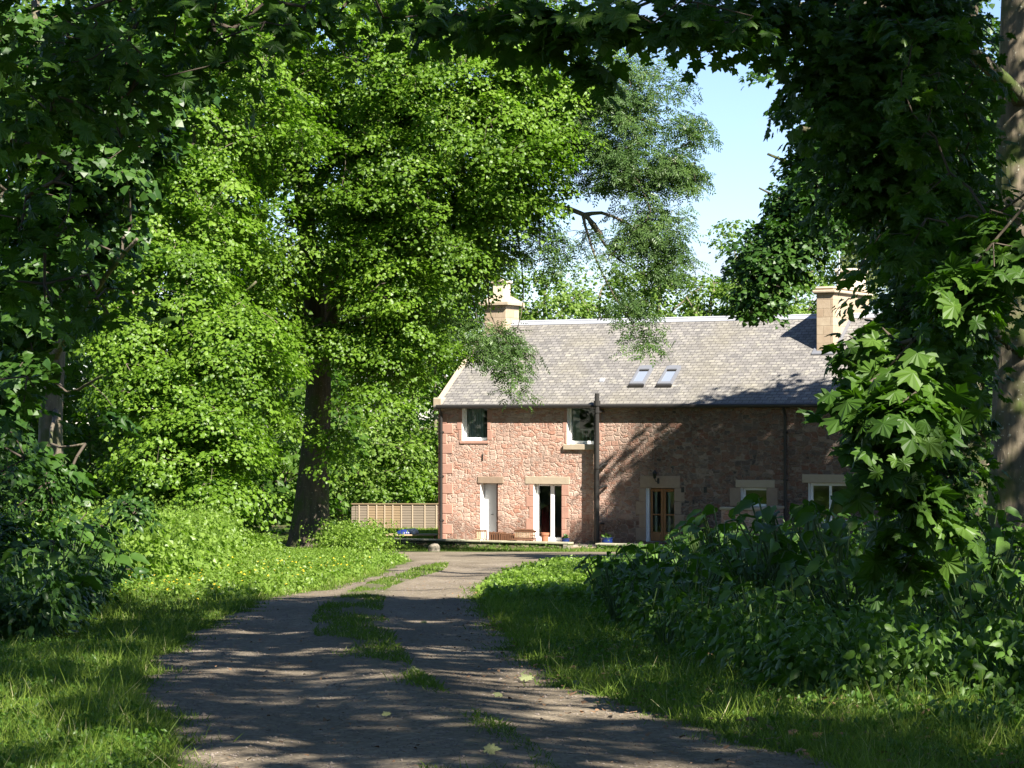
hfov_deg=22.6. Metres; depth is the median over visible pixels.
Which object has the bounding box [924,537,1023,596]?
butterbur
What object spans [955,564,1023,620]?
butterbur
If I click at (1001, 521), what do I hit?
butterbur
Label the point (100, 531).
butterbur
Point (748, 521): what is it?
garden wall
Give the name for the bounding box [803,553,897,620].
butterbur
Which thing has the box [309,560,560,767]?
track grass
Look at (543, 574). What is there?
verge herbs
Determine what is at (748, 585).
butterbur
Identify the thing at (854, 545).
butterbur
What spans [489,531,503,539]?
wooden planter
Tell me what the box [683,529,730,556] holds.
butterbur
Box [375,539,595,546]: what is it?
patio
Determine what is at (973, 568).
butterbur
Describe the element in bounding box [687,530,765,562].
butterbur
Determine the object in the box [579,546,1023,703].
bank undergrowth
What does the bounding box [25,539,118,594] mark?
butterbur
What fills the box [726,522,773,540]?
butterbur
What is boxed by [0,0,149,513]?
woodland tree
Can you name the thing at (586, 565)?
butterbur
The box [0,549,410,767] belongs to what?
verge grass
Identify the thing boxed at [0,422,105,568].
elder bush
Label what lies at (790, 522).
butterbur
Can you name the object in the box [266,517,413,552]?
verge herbs
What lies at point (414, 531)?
white sheet
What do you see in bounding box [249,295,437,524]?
garden tree
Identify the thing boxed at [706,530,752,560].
butterbur
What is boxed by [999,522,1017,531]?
butterbur
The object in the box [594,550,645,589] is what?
butterbur
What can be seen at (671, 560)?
butterbur
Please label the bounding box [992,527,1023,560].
butterbur
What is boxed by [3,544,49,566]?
butterbur
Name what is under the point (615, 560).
butterbur
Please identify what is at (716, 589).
butterbur
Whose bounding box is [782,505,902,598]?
butterbur
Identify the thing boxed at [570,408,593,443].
window
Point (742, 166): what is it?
sky
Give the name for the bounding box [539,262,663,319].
garden tree
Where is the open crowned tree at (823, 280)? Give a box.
[707,218,837,301]
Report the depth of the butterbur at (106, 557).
33.52 m
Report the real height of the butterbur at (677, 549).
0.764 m
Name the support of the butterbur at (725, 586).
on the ground at (281, 534)
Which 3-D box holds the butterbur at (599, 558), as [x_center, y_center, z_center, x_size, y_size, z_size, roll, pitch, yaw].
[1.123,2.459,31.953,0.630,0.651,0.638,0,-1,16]
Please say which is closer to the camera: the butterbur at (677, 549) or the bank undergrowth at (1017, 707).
the bank undergrowth at (1017, 707)
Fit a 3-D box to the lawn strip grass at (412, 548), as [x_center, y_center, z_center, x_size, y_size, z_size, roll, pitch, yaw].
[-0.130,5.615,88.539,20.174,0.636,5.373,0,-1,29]
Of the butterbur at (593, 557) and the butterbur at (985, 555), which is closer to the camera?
the butterbur at (985, 555)
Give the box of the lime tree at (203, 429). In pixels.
[17,0,370,530]
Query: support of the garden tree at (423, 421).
on the ground at (281, 534)
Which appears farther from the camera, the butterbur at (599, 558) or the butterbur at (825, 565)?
the butterbur at (599, 558)
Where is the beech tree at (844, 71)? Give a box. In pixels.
[638,0,1023,562]
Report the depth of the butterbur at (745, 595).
22.29 m
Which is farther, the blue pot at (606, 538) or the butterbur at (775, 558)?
the blue pot at (606, 538)
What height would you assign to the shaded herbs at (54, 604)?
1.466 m
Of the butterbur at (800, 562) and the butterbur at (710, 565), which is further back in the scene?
the butterbur at (710, 565)
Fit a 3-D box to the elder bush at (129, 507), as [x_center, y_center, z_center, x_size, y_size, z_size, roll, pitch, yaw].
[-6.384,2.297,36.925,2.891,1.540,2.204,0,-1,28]
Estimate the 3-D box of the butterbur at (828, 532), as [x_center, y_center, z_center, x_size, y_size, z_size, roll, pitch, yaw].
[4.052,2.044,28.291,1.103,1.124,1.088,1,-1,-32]
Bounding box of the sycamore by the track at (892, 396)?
[392,0,1023,632]
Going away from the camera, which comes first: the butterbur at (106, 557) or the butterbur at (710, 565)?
the butterbur at (710, 565)
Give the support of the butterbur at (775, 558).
on the ground at (281, 534)
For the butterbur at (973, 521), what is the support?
on the ground at (281, 534)
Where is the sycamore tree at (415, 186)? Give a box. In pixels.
[87,0,637,548]
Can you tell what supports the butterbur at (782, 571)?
on the ground at (281, 534)
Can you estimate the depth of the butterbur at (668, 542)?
48.02 m
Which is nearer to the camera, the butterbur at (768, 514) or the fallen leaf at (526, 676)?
the fallen leaf at (526, 676)
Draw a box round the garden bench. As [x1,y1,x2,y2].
[509,529,536,540]
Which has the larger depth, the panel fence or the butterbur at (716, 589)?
the panel fence
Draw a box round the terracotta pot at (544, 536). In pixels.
[540,532,548,540]
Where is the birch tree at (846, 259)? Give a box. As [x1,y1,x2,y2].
[826,240,893,312]
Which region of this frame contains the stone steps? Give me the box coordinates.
[563,545,595,548]
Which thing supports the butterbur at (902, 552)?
on the ground at (281, 534)
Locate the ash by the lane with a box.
[828,70,996,470]
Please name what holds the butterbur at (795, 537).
on the ground at (281, 534)
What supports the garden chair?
on the patio
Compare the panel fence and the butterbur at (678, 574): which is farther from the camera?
the panel fence
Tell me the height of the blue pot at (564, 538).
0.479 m
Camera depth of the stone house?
93.16 m
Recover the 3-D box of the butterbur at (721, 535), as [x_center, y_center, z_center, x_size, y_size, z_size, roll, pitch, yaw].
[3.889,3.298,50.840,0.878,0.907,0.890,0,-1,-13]
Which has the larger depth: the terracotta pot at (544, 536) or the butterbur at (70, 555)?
the terracotta pot at (544, 536)
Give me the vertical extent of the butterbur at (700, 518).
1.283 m
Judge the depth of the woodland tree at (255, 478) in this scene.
99.70 m
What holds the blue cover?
on the garden table
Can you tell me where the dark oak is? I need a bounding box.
[720,0,1000,535]
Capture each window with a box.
[465,409,486,440]
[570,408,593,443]
[743,488,765,505]
[811,483,846,521]
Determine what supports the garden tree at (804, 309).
on the ground at (281, 534)
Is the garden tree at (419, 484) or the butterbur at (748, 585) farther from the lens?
the garden tree at (419, 484)
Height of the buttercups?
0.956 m
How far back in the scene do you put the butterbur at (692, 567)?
28.02 m
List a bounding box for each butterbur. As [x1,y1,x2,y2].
[0,546,66,581]
[0,547,76,596]
[1,553,84,584]
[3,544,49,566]
[15,549,80,582]
[21,522,112,568]
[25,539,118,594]
[29,526,101,557]
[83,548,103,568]
[84,548,149,593]
[90,549,131,584]
[574,554,624,598]
[581,559,630,604]
[582,551,630,596]
[583,564,647,623]
[591,552,630,562]
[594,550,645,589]
[612,577,663,620]
[613,545,670,564]
[614,541,690,576]
[615,545,688,583]
[616,563,688,594]
[622,573,669,604]
[624,581,685,628]
[636,541,649,553]
[641,602,694,645]
[642,555,720,611]
[643,553,678,563]
[648,543,708,581]
[655,554,734,595]
[655,567,731,616]
[663,535,705,557]
[664,529,699,566]
[665,560,748,609]
[665,579,743,640]
[671,517,741,577]
[682,504,756,563]
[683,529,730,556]
[686,553,722,590]
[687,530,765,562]
[696,532,725,547]
[702,534,781,599]
[705,531,795,588]
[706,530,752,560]
[711,540,797,593]
[714,583,801,628]
[721,493,845,590]
[723,575,781,614]
[723,583,774,625]
[724,541,774,584]
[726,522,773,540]
[728,529,818,581]
[731,581,787,611]
[733,524,745,533]
[739,491,868,594]
[751,516,803,564]
[753,562,857,625]
[765,548,862,589]
[774,558,846,604]
[777,509,864,550]
[777,534,869,596]
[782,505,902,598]
[782,517,864,565]
[787,517,867,562]
[790,569,878,624]
[798,513,869,562]
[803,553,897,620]
[815,519,897,581]
[818,541,924,602]
[834,535,857,548]
[858,513,875,535]
[872,545,972,557]
[881,544,964,615]
[888,545,1000,593]
[889,580,1000,627]
[917,551,1017,630]
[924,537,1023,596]
[924,581,987,622]
[929,527,1023,594]
[930,576,1014,633]
[949,563,1023,615]
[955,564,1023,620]
[965,517,1023,580]
[973,506,1023,555]
[974,518,1023,558]
[978,530,1019,561]
[978,561,1023,627]
[981,563,1023,613]
[991,555,1023,594]
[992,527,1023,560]
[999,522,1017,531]
[1013,527,1023,545]
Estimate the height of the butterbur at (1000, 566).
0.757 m
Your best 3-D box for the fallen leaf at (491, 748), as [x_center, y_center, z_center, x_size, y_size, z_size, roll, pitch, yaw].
[-0.098,1.790,12.546,0.090,0.050,0.092,1,-1,-42]
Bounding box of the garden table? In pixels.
[385,533,437,538]
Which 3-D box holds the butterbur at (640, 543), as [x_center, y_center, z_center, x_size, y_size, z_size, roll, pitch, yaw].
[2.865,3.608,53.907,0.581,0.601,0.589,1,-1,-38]
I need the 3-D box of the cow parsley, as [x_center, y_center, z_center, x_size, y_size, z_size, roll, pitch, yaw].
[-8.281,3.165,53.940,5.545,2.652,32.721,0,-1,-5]
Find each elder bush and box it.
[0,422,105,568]
[0,490,162,584]
[0,515,107,603]
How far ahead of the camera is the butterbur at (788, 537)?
39.56 m
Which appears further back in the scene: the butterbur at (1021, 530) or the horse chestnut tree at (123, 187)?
the horse chestnut tree at (123, 187)
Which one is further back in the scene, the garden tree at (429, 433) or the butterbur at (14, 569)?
the garden tree at (429, 433)
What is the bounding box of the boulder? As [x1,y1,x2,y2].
[428,543,439,551]
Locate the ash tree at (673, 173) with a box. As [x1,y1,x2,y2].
[324,0,723,528]
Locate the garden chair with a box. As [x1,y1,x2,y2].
[474,530,486,539]
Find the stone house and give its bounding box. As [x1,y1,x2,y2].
[433,251,988,544]
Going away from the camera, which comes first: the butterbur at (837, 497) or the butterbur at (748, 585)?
the butterbur at (748, 585)
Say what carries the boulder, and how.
on the ground at (281, 534)
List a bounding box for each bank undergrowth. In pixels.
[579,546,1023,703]
[682,634,1023,744]
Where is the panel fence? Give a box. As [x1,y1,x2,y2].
[351,503,438,528]
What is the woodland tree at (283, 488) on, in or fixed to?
on the ground at (281, 534)
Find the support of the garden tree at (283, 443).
on the ground at (281, 534)
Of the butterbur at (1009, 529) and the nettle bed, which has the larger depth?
the nettle bed
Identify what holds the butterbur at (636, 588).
on the ground at (281, 534)
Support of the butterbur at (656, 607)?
on the ground at (281, 534)
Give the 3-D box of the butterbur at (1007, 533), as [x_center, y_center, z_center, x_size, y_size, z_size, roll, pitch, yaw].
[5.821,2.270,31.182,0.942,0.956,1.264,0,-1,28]
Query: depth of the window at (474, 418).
96.08 m
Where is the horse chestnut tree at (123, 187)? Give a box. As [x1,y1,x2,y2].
[0,0,243,520]
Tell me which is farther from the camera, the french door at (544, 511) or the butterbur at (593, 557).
the french door at (544, 511)
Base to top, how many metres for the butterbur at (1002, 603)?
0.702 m
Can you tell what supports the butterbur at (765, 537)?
on the ground at (281, 534)
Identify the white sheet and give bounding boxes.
[406,528,418,533]
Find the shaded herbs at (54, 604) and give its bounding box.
[0,549,129,642]
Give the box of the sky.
[6,0,1000,428]
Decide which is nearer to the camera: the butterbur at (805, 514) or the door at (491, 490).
the butterbur at (805, 514)
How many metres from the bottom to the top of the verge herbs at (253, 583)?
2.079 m
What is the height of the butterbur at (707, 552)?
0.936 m
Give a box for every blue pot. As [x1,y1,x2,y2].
[561,533,569,541]
[601,533,612,542]
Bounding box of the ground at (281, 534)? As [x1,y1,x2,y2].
[15,430,1014,767]
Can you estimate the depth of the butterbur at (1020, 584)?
22.13 m
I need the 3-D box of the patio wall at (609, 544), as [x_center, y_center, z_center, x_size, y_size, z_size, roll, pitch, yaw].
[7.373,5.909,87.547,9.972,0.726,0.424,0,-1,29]
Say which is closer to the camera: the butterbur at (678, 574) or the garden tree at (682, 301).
the butterbur at (678, 574)
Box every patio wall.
[383,537,573,548]
[595,543,716,548]
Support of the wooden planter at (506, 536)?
on the patio
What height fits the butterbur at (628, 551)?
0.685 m
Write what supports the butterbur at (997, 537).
on the ground at (281, 534)
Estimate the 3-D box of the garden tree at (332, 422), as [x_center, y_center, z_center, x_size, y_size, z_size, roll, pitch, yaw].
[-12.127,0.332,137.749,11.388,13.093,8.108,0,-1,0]
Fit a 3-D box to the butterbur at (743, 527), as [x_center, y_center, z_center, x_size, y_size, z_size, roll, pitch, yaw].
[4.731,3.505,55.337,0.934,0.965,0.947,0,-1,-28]
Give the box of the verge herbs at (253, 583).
[107,545,410,600]
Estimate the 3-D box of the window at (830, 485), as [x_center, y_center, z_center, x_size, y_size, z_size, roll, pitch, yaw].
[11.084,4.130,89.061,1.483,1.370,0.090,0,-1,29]
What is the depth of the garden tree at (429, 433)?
116.90 m
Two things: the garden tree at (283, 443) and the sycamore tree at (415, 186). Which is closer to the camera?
the sycamore tree at (415, 186)
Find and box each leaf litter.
[436,592,875,764]
[553,644,1023,767]
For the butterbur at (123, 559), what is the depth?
33.40 m
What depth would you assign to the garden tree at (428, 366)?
141.01 m
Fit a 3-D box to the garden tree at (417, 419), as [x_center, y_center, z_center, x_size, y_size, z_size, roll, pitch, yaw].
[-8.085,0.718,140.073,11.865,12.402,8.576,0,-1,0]
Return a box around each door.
[485,483,497,538]
[537,484,561,540]
[650,488,673,540]
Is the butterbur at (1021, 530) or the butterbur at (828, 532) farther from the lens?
the butterbur at (828, 532)
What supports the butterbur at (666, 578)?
on the ground at (281, 534)
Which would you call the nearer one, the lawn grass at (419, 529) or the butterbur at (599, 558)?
the butterbur at (599, 558)
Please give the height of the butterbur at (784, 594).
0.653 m
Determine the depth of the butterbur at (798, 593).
21.20 m
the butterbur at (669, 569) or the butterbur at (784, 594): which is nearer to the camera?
the butterbur at (784, 594)
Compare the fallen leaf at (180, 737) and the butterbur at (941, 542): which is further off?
the butterbur at (941, 542)
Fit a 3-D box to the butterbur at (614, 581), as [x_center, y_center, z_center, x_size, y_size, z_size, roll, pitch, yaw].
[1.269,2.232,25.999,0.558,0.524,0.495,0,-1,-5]
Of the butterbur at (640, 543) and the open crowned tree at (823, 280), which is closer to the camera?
the butterbur at (640, 543)
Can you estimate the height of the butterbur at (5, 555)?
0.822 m
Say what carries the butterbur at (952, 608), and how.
on the ground at (281, 534)
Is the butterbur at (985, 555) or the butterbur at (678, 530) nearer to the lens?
the butterbur at (985, 555)
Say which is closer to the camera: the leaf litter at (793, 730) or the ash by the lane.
the leaf litter at (793, 730)
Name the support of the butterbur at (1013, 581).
on the ground at (281, 534)
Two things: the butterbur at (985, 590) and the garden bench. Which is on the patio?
the garden bench
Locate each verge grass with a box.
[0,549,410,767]
[473,560,1023,767]
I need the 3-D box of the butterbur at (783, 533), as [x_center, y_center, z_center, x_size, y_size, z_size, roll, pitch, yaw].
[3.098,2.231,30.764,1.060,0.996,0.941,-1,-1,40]
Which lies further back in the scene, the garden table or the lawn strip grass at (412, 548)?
the garden table
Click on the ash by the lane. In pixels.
(849, 309)
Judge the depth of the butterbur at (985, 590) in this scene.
20.24 m
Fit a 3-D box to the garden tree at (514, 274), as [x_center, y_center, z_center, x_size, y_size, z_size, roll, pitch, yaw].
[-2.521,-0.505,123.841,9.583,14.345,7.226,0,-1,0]
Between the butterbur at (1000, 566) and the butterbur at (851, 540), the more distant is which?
the butterbur at (851, 540)
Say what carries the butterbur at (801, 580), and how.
on the ground at (281, 534)
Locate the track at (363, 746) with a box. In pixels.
[129,552,854,767]
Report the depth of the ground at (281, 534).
85.41 m
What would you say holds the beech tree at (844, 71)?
on the ground at (281, 534)
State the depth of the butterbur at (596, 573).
26.31 m
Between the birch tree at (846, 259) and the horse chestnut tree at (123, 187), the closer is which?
the horse chestnut tree at (123, 187)
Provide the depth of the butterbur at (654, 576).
25.96 m
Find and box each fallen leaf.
[176,736,189,742]
[382,711,390,715]
[483,743,501,753]
[493,692,502,696]
[519,674,533,681]
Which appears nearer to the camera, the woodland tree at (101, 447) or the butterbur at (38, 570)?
the butterbur at (38, 570)
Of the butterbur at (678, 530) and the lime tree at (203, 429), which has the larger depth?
the lime tree at (203, 429)
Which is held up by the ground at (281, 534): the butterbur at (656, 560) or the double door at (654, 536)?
the butterbur at (656, 560)
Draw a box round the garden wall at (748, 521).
[719,506,784,543]
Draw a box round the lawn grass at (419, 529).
[276,521,437,543]
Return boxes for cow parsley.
[2,494,253,581]
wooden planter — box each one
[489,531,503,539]
[501,533,516,540]
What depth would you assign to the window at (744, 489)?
90.45 m
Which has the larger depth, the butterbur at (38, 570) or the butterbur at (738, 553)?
the butterbur at (738, 553)
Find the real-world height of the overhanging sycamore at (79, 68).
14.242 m
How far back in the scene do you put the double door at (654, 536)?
92.22 m
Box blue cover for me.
[397,529,410,533]
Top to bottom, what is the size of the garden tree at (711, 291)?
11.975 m
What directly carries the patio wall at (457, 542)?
on the ground at (281, 534)
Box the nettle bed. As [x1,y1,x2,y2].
[6,506,284,583]
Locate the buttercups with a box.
[110,556,362,598]
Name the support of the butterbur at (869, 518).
on the ground at (281, 534)
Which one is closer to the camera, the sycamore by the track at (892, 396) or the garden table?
the sycamore by the track at (892, 396)
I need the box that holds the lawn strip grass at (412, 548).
[278,543,672,551]
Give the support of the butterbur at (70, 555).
on the ground at (281, 534)
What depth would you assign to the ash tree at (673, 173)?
79.26 m
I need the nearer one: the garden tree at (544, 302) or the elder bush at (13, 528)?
the elder bush at (13, 528)
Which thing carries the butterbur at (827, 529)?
on the ground at (281, 534)
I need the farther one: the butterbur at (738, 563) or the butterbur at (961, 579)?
the butterbur at (738, 563)
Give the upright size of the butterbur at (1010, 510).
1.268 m
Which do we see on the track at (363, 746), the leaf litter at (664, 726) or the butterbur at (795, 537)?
the leaf litter at (664, 726)
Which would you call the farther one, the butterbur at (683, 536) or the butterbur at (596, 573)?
the butterbur at (683, 536)
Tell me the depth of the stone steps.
90.36 m
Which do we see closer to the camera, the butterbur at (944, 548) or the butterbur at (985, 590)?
the butterbur at (985, 590)
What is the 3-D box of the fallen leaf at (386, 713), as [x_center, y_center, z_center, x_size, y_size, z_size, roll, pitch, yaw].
[-0.718,1.880,14.598,0.061,0.026,0.049,0,-1,0]
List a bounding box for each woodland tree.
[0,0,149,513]
[0,0,199,512]
[13,0,302,531]
[63,0,382,535]
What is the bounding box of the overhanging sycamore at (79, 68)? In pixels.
[0,0,484,434]
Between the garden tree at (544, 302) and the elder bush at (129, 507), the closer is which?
the elder bush at (129, 507)
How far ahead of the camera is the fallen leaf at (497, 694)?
16.34 m
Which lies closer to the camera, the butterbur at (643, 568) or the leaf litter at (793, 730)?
the leaf litter at (793, 730)
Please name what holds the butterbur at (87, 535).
on the ground at (281, 534)
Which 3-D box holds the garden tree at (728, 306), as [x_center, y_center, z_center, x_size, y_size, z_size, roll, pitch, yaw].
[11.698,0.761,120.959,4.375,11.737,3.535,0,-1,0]
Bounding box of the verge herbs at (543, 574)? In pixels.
[475,554,661,601]
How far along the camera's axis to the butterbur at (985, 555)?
23.98 m
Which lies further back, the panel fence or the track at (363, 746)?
the panel fence
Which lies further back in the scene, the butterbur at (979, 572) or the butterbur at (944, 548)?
the butterbur at (944, 548)
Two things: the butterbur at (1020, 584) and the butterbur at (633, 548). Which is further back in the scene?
the butterbur at (633, 548)
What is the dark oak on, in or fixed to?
on the ground at (281, 534)
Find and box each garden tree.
[244,347,365,522]
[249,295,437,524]
[269,274,371,506]
[276,178,473,514]
[278,348,452,507]
[296,277,463,521]
[343,299,480,504]
[351,287,539,504]
[382,229,533,504]
[510,265,597,319]
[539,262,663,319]
[598,262,718,317]
[678,273,742,316]
[713,280,795,315]
[784,265,833,313]
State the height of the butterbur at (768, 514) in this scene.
1.388 m

